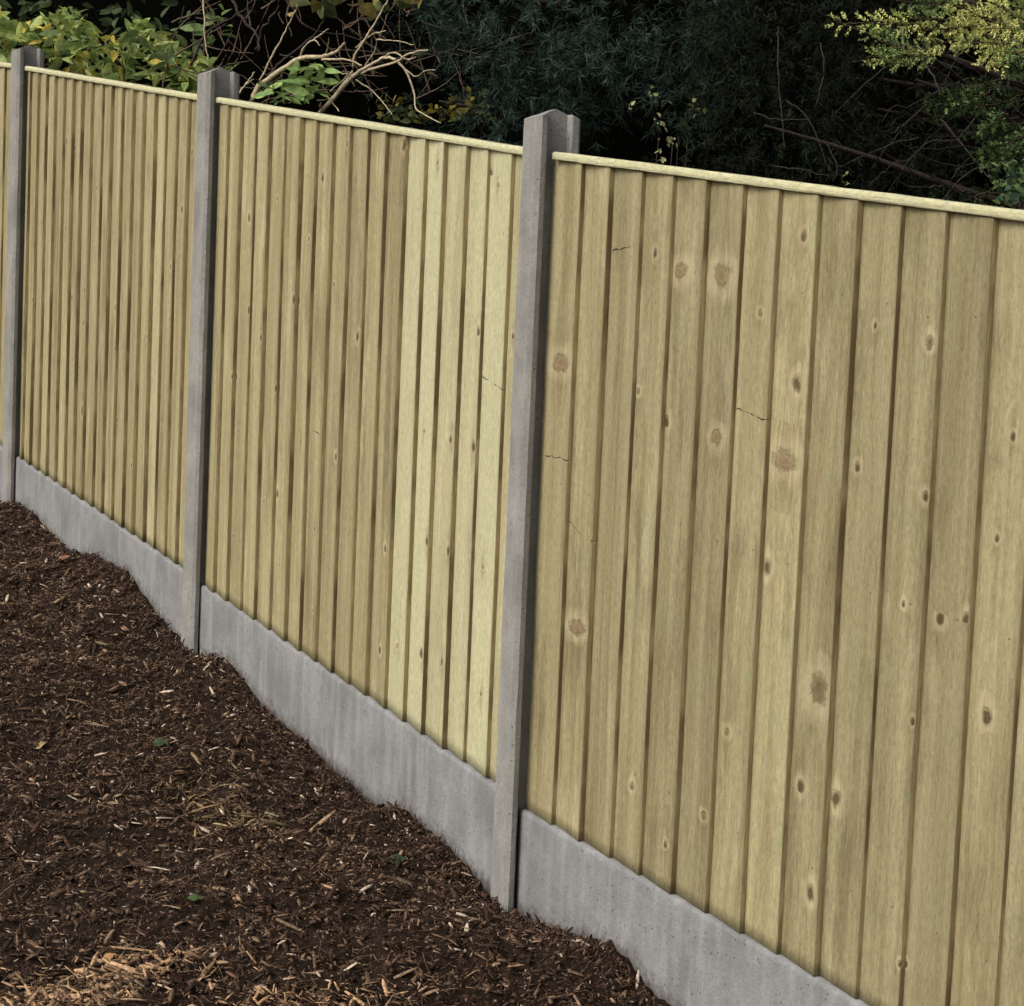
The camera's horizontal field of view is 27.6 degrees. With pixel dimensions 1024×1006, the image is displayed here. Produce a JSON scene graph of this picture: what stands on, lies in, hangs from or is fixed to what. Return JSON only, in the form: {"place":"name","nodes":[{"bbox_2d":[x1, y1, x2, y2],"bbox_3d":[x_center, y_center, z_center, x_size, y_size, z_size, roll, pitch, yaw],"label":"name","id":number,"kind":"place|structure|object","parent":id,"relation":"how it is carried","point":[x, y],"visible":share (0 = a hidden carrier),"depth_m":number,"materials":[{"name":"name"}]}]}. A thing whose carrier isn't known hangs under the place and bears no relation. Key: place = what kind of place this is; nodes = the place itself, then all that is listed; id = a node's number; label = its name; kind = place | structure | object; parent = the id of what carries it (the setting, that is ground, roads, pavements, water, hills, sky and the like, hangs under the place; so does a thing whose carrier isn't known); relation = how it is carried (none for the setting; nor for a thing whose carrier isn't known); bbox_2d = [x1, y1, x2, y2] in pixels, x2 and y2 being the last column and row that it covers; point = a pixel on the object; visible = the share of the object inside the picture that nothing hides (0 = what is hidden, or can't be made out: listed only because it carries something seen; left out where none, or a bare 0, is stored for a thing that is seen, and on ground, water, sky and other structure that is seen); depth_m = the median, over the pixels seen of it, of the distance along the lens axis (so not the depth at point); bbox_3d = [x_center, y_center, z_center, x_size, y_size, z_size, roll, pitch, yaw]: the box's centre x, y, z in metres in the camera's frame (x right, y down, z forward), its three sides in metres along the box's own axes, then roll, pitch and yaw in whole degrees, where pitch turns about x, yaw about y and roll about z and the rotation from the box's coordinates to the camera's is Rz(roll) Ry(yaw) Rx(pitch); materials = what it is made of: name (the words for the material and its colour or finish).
{"place":"outdoors","nodes":[
{"label":"outdoors","id":0,"kind":"place"},
{"bbox_2d":[0,499,669,1005],"bbox_3d":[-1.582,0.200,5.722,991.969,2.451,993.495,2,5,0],"label":"ground","id":1,"kind":"structure","parent":0,"point":[40,836],"depth_m":4.80,"materials":[{"name":"brown wood"}]},
{"bbox_2d":[0,444,1,499],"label":"gravel board","id":2,"kind":"object","parent":1,"relation":"on","point":[0,471],"visible":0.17,"depth_m":8.18,"materials":[{"name":"concrete"}]},
{"bbox_2d":[0,61,10,444],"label":"fence panel","id":3,"kind":"object","parent":2,"relation":"on","point":[5,77],"visible":0.49,"depth_m":8.16,"materials":[{"name":"beige wood"}]},
{"bbox_2d":[1,45,44,501],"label":"concrete post","id":4,"kind":"object","parent":1,"relation":"on","point":[23,57],"visible":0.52,"depth_m":7.95,"materials":[{"name":"grey concrete"}]},
{"bbox_2d":[35,741,46,748],"bbox_3d":[-1.224,0.630,5.398,0.034,0.021,0.028,2,5,0],"label":"fallen leaf","id":5,"kind":"object","parent":1,"relation":"on","point":[41,744],"visible":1,"depth_m":5.40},
{"bbox_2d":[58,555,69,561],"bbox_3d":[-1.542,0.192,7.170,0.042,0.023,0.031,2,5,0],"label":"fallen leaf","id":6,"kind":"object","parent":1,"relation":"on","point":[64,557],"visible":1,"depth_m":7.18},
{"bbox_2d":[14,456,182,636],"bbox_3d":[-1.440,0.176,7.277,0.049,0.543,1.836,0,6,-31],"label":"gravel board","id":7,"kind":"object","parent":1,"relation":"on","point":[67,518],"visible":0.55,"depth_m":7.19,"materials":[{"name":"concrete"}]},
{"bbox_2d":[19,66,196,566],"bbox_3d":[-1.403,-0.715,7.197,0.049,1.713,1.833,0,6,-31],"label":"fence panel","id":8,"kind":"object","parent":7,"relation":"on","point":[108,231],"visible":0.91,"depth_m":7.12,"materials":[{"name":"beige wood"}]},
{"bbox_2d":[103,953,115,957],"bbox_3d":[-0.801,0.903,4.139,0.024,0.015,0.019,2,5,0],"label":"fallen leaf","id":9,"kind":"object","parent":1,"relation":"on","point":[108,955],"visible":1,"depth_m":4.14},
{"bbox_2d":[0,0,237,93],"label":"broadleaf shrub","id":10,"kind":"object","parent":1,"relation":"on","point":[131,40],"visible":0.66,"depth_m":8.81,"materials":[{"name":"green plant"}]},
{"bbox_2d":[153,738,169,745],"bbox_3d":[-0.928,0.630,5.494,0.051,0.017,0.030,2,5,0],"label":"fallen leaf","id":11,"kind":"object","parent":1,"relation":"on","point":[159,741],"visible":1,"depth_m":5.50,"materials":[{"name":"green plant"}]},
{"bbox_2d":[187,894,203,900],"bbox_3d":[-0.682,0.849,4.484,0.034,0.011,0.022,4,5,12],"label":"fallen leaf","id":12,"kind":"object","parent":1,"relation":"on","point":[193,897],"visible":1,"depth_m":4.49,"materials":[{"name":"green plant"}]},
{"bbox_2d":[181,67,239,655],"bbox_3d":[-0.941,-0.168,6.434,0.107,2.320,0.094,0,6,-31],"label":"concrete post","id":13,"kind":"object","parent":1,"relation":"on","point":[213,85],"visible":0.41,"depth_m":6.37,"materials":[{"name":"grey concrete"}]},
{"bbox_2d":[1,0,491,140],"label":"hedge","id":14,"kind":"object","parent":1,"relation":"on","point":[356,105],"visible":0.04,"depth_m":10.94,"materials":[{"name":"green plant"}]},
{"bbox_2d":[320,884,339,891],"bbox_3d":[-0.405,0.855,4.631,0.062,0.007,0.015,7,7,41],"label":"wood splinter","id":15,"kind":"object","parent":1,"relation":"on","point":[327,886],"visible":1,"depth_m":4.63,"materials":[{"name":"beige wood"}]},
{"bbox_2d":[152,0,531,123],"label":"bare shrub","id":16,"kind":"object","parent":1,"relation":"on","point":[292,83],"visible":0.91,"depth_m":6.71,"materials":[{"name":"brown plant"}]},
{"bbox_2d":[198,584,495,895],"bbox_3d":[-0.475,0.616,5.664,0.049,0.553,1.894,-1,6,-31],"label":"gravel board","id":17,"kind":"object","parent":1,"relation":"on","point":[371,749],"visible":0.63,"depth_m":5.49,"materials":[{"name":"concrete"}]},
{"bbox_2d":[204,97,522,781],"bbox_3d":[-0.438,-0.277,5.585,0.050,1.727,1.891,-1,6,-31],"label":"fence panel","id":18,"kind":"object","parent":17,"relation":"on","point":[364,312],"visible":0.96,"depth_m":5.45,"materials":[{"name":"beige wood"}]},
{"bbox_2d":[388,854,407,863],"bbox_3d":[-0.272,0.847,4.937,0.049,0.022,0.031,2,5,0],"label":"fallen leaf","id":19,"kind":"object","parent":1,"relation":"on","point":[398,856],"visible":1,"depth_m":4.95,"materials":[{"name":"green plant"}]},
{"bbox_2d":[506,964,523,967],"bbox_3d":[0.007,0.969,4.361,0.042,0.004,0.010,0,5,-25],"label":"wood splinter","id":20,"kind":"object","parent":1,"relation":"on","point":[515,965],"visible":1,"depth_m":4.36,"materials":[{"name":"beige wood"}]},
{"bbox_2d":[491,109,580,911],"bbox_3d":[0.041,0.275,4.797,0.107,2.335,0.094,0,5,-23],"label":"concrete post","id":21,"kind":"object","parent":1,"relation":"on","point":[547,134],"visible":0.56,"depth_m":4.74,"materials":[{"name":"grey concrete"}]},
{"bbox_2d":[345,0,881,187],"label":"yew tree","id":22,"kind":"object","parent":1,"relation":"on","point":[588,64],"visible":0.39,"depth_m":7.00,"materials":[{"name":"green plant"}]},
{"bbox_2d":[514,807,869,1005],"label":"gravel board","id":23,"kind":"object","parent":1,"relation":"on","point":[676,949],"visible":0.85,"depth_m":4.35,"materials":[{"name":"concrete"}]},
{"bbox_2d":[525,152,1023,1005],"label":"fence panel","id":24,"kind":"object","parent":23,"relation":"on","point":[777,686],"visible":1,"depth_m":3.97,"materials":[{"name":"beige wood"}]},
{"bbox_2d":[628,85,849,184],"bbox_3d":[0.596,-0.198,5.916,0.634,1.906,0.330,2,5,0],"label":"distant shrub","id":25,"kind":"object","parent":1,"relation":"on","point":[669,140],"visible":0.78,"depth_m":5.78,"materials":[{"name":"green plant"}]},
{"bbox_2d":[613,0,1023,218],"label":"cypress tree","id":26,"kind":"object","parent":1,"relation":"on","point":[928,102],"visible":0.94,"depth_m":6.52,"materials":[{"name":"green plant"}]},
{"bbox_2d":[987,143,1023,209],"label":"evergreen shrub","id":27,"kind":"object","parent":1,"relation":"on","point":[1018,193],"visible":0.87,"depth_m":4.11,"materials":[{"name":"green plant"}]}
]}

